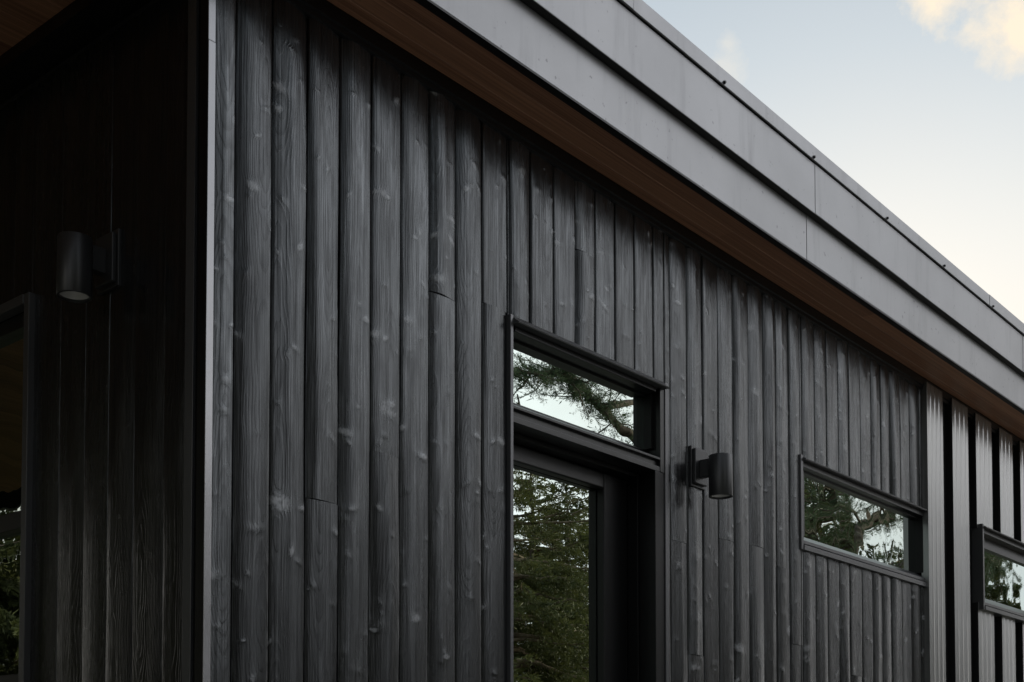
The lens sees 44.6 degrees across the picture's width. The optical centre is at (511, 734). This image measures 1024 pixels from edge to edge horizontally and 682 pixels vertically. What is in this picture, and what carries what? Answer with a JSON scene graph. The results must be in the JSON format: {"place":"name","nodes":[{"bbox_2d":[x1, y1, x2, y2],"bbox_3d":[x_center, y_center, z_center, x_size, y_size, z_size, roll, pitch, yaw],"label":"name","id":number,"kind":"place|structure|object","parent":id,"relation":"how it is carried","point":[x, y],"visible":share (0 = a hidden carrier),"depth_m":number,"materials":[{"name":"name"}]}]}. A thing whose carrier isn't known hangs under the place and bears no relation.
{"place":"outdoors","nodes":[
{"label":"outdoors","id":0,"kind":"place"},
{"bbox_2d":[643,0,1023,322],"label":"sky","id":1,"kind":"structure","parent":0,"point":[920,103],"materials":[{"name":"blue"}]},
{"label":"ground","id":2,"kind":"structure","parent":0,"visible":0},
{"bbox_2d":[0,0,1023,681],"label":"timber house","id":3,"kind":"structure","parent":2,"relation":"on","point":[430,340],"depth_m":4.50,"materials":[{"name":"black wood"}]},
{"bbox_2d":[0,292,34,681],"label":"window","id":4,"kind":"structure","parent":3,"relation":"in","point":[17,334],"depth_m":4.47,"materials":[{"name":"glass"}]},
{"bbox_2d":[56,228,121,302],"bbox_3d":[-1.352,-1.498,3.957,0.120,0.244,0.183,-2,-3,40],"label":"wall lamp","id":5,"kind":"object","parent":3,"relation":"attached to","point":[82,259],"visible":1,"depth_m":3.92,"materials":[{"name":"black metal"}]},
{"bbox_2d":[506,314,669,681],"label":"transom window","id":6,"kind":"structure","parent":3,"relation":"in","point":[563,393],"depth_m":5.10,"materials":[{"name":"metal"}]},
{"bbox_2d":[513,432,664,681],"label":"door","id":7,"kind":"structure","parent":3,"relation":"in","point":[558,636],"depth_m":5.31,"materials":[{"name":"clear glass"}]},
{"bbox_2d":[689,445,732,499],"bbox_3d":[0.912,-1.192,5.650,0.183,0.244,0.120,-2,-3,40],"label":"wall lamp","id":8,"kind":"object","parent":3,"relation":"attached to","point":[716,469],"visible":1,"depth_m":5.60,"materials":[{"name":"black metal"}]},
{"bbox_2d":[799,454,927,586],"bbox_3d":[2.001,-1.185,7.139,0.127,0.496,1.671,-2,-3,40],"label":"window","id":9,"kind":"structure","parent":3,"relation":"in","point":[846,519],"depth_m":7.10,"materials":[{"name":"glass"}]},
{"bbox_2d":[971,523,1023,622],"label":"window","id":10,"kind":"structure","parent":3,"relation":"in","point":[997,558],"depth_m":8.76,"materials":[{"name":"glass"}]}
]}

